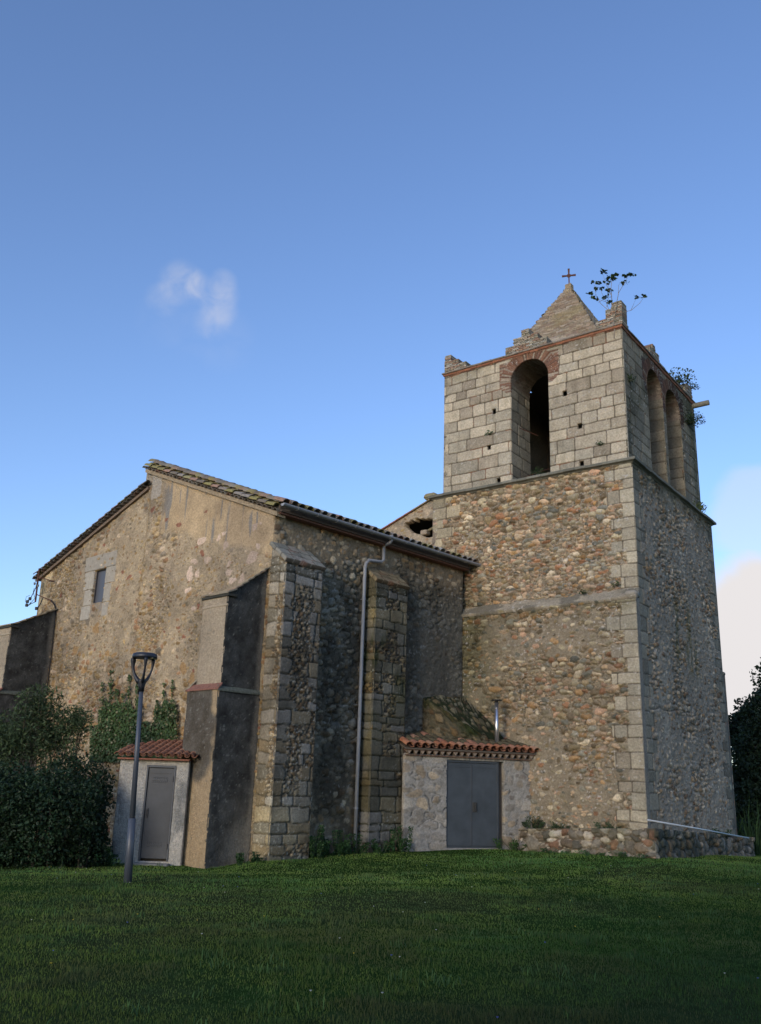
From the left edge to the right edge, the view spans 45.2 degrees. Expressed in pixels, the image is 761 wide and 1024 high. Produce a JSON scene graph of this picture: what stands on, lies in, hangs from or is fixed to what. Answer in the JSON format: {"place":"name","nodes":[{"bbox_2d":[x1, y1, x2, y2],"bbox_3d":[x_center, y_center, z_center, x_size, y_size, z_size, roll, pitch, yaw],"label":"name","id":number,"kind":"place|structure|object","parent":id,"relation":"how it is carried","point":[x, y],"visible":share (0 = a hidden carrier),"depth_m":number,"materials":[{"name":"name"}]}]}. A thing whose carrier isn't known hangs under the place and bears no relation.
{"place":"outdoors","nodes":[
{"label":"outdoors","id":0,"kind":"place"},
{"bbox_2d":[0,817,760,1023],"bbox_3d":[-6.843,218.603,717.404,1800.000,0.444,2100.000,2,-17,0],"label":"ground","id":1,"kind":"structure","parent":0,"point":[199,1003],"depth_m":10.18,"materials":[{"name":"green plant"}]},
{"bbox_2d":[0,682,94,848],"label":"shrub","id":2,"kind":"object","parent":1,"relation":"on","point":[12,736],"visible":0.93,"depth_m":22.71,"materials":[{"name":"green plant"}]},
{"bbox_2d":[0,747,116,868],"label":"hedge","id":3,"kind":"object","parent":1,"relation":"on","point":[66,810],"visible":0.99,"depth_m":19.89,"materials":[{"name":"green plant"}]},
{"bbox_2d":[94,853,121,866],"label":"weed clump","id":4,"kind":"object","parent":1,"relation":"on","point":[109,859],"visible":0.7,"depth_m":20.35,"materials":[{"name":"green plant"}]},
{"bbox_2d":[123,652,156,882],"bbox_3d":[-4.512,4.605,16.627,0.504,4.077,0.426,2,-17,0],"label":"street lamp","id":5,"kind":"object","parent":1,"relation":"on","point":[141,683],"visible":0.98,"depth_m":16.61,"materials":[{"name":"metal"}]},
{"bbox_2d":[111,739,198,866],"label":"utility shed","id":6,"kind":"structure","parent":1,"relation":"on","point":[161,800],"depth_m":21.50,"materials":[{"name":"paint"}]},
{"bbox_2d":[140,768,173,858],"bbox_3d":[-5.223,7.053,21.436,0.620,2.020,0.107,2,-17,0],"label":"door","id":7,"kind":"structure","parent":6,"relation":"in","point":[154,845],"depth_m":21.44,"materials":[{"name":"paint"}]},
{"bbox_2d":[235,851,263,864],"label":"weed clump","id":8,"kind":"object","parent":1,"relation":"on","point":[239,857],"visible":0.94,"depth_m":20.89,"materials":[{"name":"green plant"}]},
{"bbox_2d":[0,459,502,868],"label":"church","id":9,"kind":"structure","parent":1,"relation":"on","point":[308,661],"depth_m":25.32,"materials":[{"name":"stone"}]},
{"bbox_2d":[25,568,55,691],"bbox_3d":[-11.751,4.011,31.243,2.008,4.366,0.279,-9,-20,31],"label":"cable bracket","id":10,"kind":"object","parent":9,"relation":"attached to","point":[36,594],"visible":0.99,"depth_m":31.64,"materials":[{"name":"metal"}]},
{"bbox_2d":[80,550,117,620],"bbox_3d":[-8.956,2.439,29.650,1.960,2.120,0.485,-14,-23,41],"label":"window frame","id":11,"kind":"structure","parent":9,"relation":"in","point":[106,575],"depth_m":29.62,"materials":[{"name":"stone"}]},
{"bbox_2d":[89,670,177,762],"bbox_3d":[-7.072,5.798,26.225,4.865,2.746,0.219,-14,-23,41],"label":"ivy","id":12,"kind":"object","parent":9,"relation":"attached to","point":[124,729],"visible":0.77,"depth_m":26.38,"materials":[{"name":"green plant"}]},
{"bbox_2d":[309,824,331,858],"bbox_3d":[-1.672,8.065,22.405,0.879,0.876,0.709,-1,-17,11],"label":"weed clump","id":13,"kind":"object","parent":1,"relation":"on","point":[317,853],"visible":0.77,"depth_m":22.43,"materials":[{"name":"green plant"}]},
{"bbox_2d":[318,829,350,855],"bbox_3d":[-1.093,8.358,23.103,0.896,0.671,0.682,-12,-21,38],"label":"weed clump","id":14,"kind":"object","parent":1,"relation":"on","point":[341,845],"visible":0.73,"depth_m":22.95,"materials":[{"name":"green plant"}]},
{"bbox_2d":[344,833,368,853],"bbox_3d":[-0.625,8.498,23.376,0.652,0.577,0.382,10,-19,-25],"label":"weed clump","id":15,"kind":"object","parent":1,"relation":"on","point":[349,850],"visible":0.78,"depth_m":23.35,"materials":[{"name":"green plant"}]},
{"bbox_2d":[371,838,391,853],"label":"weed clump","id":16,"kind":"object","parent":1,"relation":"on","point":[376,848],"visible":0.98,"depth_m":23.70,"materials":[{"name":"green plant"}]},
{"bbox_2d":[389,824,412,852],"bbox_3d":[0.602,8.686,24.256,0.709,0.751,0.489,-9,-20,31],"label":"weed clump","id":17,"kind":"object","parent":1,"relation":"on","point":[403,843],"visible":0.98,"depth_m":24.23,"materials":[{"name":"green plant"}]},
{"bbox_2d":[400,699,541,851],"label":"utility shed","id":18,"kind":"structure","parent":1,"relation":"on","point":[460,794],"depth_m":25.56,"materials":[{"name":"stone"}]},
{"bbox_2d":[446,762,471,845],"bbox_3d":[2.175,8.125,25.447,0.843,2.205,0.076,8,-18,-21],"label":"door","id":19,"kind":"structure","parent":18,"relation":"in","point":[458,797],"depth_m":25.43,"materials":[{"name":"paint"}]},
{"bbox_2d":[471,763,497,845],"bbox_3d":[2.930,8.218,25.677,0.839,2.205,0.113,8,-18,-19],"label":"door","id":20,"kind":"structure","parent":18,"relation":"in","point":[484,777],"depth_m":25.69,"materials":[{"name":"paint"}]},
{"bbox_2d":[493,838,525,850],"bbox_3d":[3.691,9.247,25.387,0.984,0.386,1.002,-6,-19,25],"label":"weed clump","id":21,"kind":"object","parent":1,"relation":"on","point":[514,846],"visible":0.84,"depth_m":25.25,"materials":[{"name":"green plant"}]},
{"bbox_2d":[540,848,570,853],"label":"weed clump","id":22,"kind":"object","parent":1,"relation":"on","point":[551,852],"visible":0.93,"depth_m":24.21,"materials":[{"name":"green plant"}]},
{"bbox_2d":[427,268,736,834],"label":"bell tower","id":23,"kind":"structure","parent":1,"relation":"on","point":[613,707],"depth_m":28.30,"materials":[{"name":"stone"}]},
{"bbox_2d":[531,468,544,474],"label":"wall plant","id":24,"kind":"object","parent":23,"relation":"on","point":[536,470],"depth_m":29.53,"materials":[{"name":"green plant"}]},
{"bbox_2d":[586,268,646,337],"bbox_3d":[7.429,-6.769,29.061,0.358,2.682,2.267,15,-22,-38],"label":"fig sapling","id":25,"kind":"object","parent":23,"relation":"on","point":[630,274],"visible":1,"depth_m":29.28,"materials":[{"name":"green plant"}]},
{"bbox_2d":[627,374,635,382],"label":"wall plant","id":26,"kind":"object","parent":23,"relation":"on","point":[630,377],"depth_m":28.48,"materials":[{"name":"green plant"}]},
{"bbox_2d":[669,367,696,385],"bbox_3d":[10.962,-5.013,33.611,1.195,0.647,1.175,2,-17,0],"label":"wall plant","id":27,"kind":"object","parent":23,"relation":"on","point":[679,380],"depth_m":33.47,"materials":[{"name":"green plant"}]},
{"bbox_2d":[683,409,705,427],"bbox_3d":[11.258,-3.460,33.261,1.077,0.603,1.116,2,-17,0],"label":"wall plant","id":28,"kind":"object","parent":23,"relation":"on","point":[691,420],"depth_m":33.09,"materials":[{"name":"green plant"}]},
{"bbox_2d":[689,382,699,389],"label":"wall plant","id":29,"kind":"object","parent":23,"relation":"on","point":[695,385],"depth_m":34.41,"materials":[{"name":"green plant"}]},
{"bbox_2d":[694,501,706,512],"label":"wall plant","id":30,"kind":"object","parent":23,"relation":"on","point":[699,507],"depth_m":32.22,"materials":[{"name":"green plant"}]},
{"bbox_2d":[575,850,610,855],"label":"weed clump","id":31,"kind":"object","parent":1,"relation":"on","point":[585,853],"visible":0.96,"depth_m":23.67,"materials":[{"name":"green plant"}]},
{"bbox_2d":[614,851,647,857],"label":"weed clump","id":32,"kind":"object","parent":1,"relation":"on","point":[621,854],"visible":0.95,"depth_m":23.20,"materials":[{"name":"green plant"}]},
{"bbox_2d":[518,828,754,858],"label":"terrace wall","id":33,"kind":"structure","parent":1,"relation":"on","point":[657,843],"depth_m":24.41,"materials":[{"name":"stone"}]},
{"bbox_2d":[522,814,544,827],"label":"weed clump","id":34,"kind":"object","parent":33,"relation":"on","point":[528,824],"visible":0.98,"depth_m":25.67,"materials":[{"name":"green plant"}]},
{"bbox_2d":[550,821,570,828],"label":"weed clump","id":35,"kind":"object","parent":33,"relation":"on","point":[555,825],"visible":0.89,"depth_m":25.14,"materials":[{"name":"green plant"}]},
{"bbox_2d":[593,821,621,827],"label":"weed clump","id":36,"kind":"object","parent":33,"relation":"on","point":[599,826],"visible":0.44,"depth_m":24.43,"materials":[{"name":"green plant"}]},
{"bbox_2d":[647,819,748,838],"bbox_3d":[9.214,9.073,26.077,0.044,0.629,7.735,-11,-21,37],"label":"metal rail","id":37,"kind":"object","parent":33,"relation":"on","point":[696,828],"visible":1,"depth_m":25.57,"materials":[{"name":"grey metal"}]},
{"bbox_2d":[712,828,730,838],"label":"weed clump","id":38,"kind":"object","parent":33,"relation":"on","point":[713,829],"visible":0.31,"depth_m":28.11,"materials":[{"name":"green plant"}]},
{"bbox_2d":[728,713,756,789],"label":"tree","id":39,"kind":"object","parent":1,"relation":"on","point":[731,725],"visible":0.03,"depth_m":43.02,"materials":[{"name":"green plant"}]},
{"bbox_2d":[729,686,760,839],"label":"trees","id":40,"kind":"object","parent":1,"relation":"on","point":[746,755],"visible":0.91,"depth_m":40.39,"materials":[{"name":"green plant"}]},
{"bbox_2d":[736,793,760,854],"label":"cane plant","id":41,"kind":"object","parent":1,"relation":"on","point":[747,831],"visible":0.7,"depth_m":31.19,"materials":[{"name":"green plant"}]},
{"bbox_2d":[749,657,760,693],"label":"tree","id":42,"kind":"object","parent":1,"relation":"on","point":[757,667],"visible":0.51,"depth_m":52.50,"materials":[{"name":"green plant"}]},
{"bbox_2d":[0,0,760,764],"label":"sky","id":43,"kind":"structure","parent":0,"point":[247,243],"materials":[{"name":"blue"}]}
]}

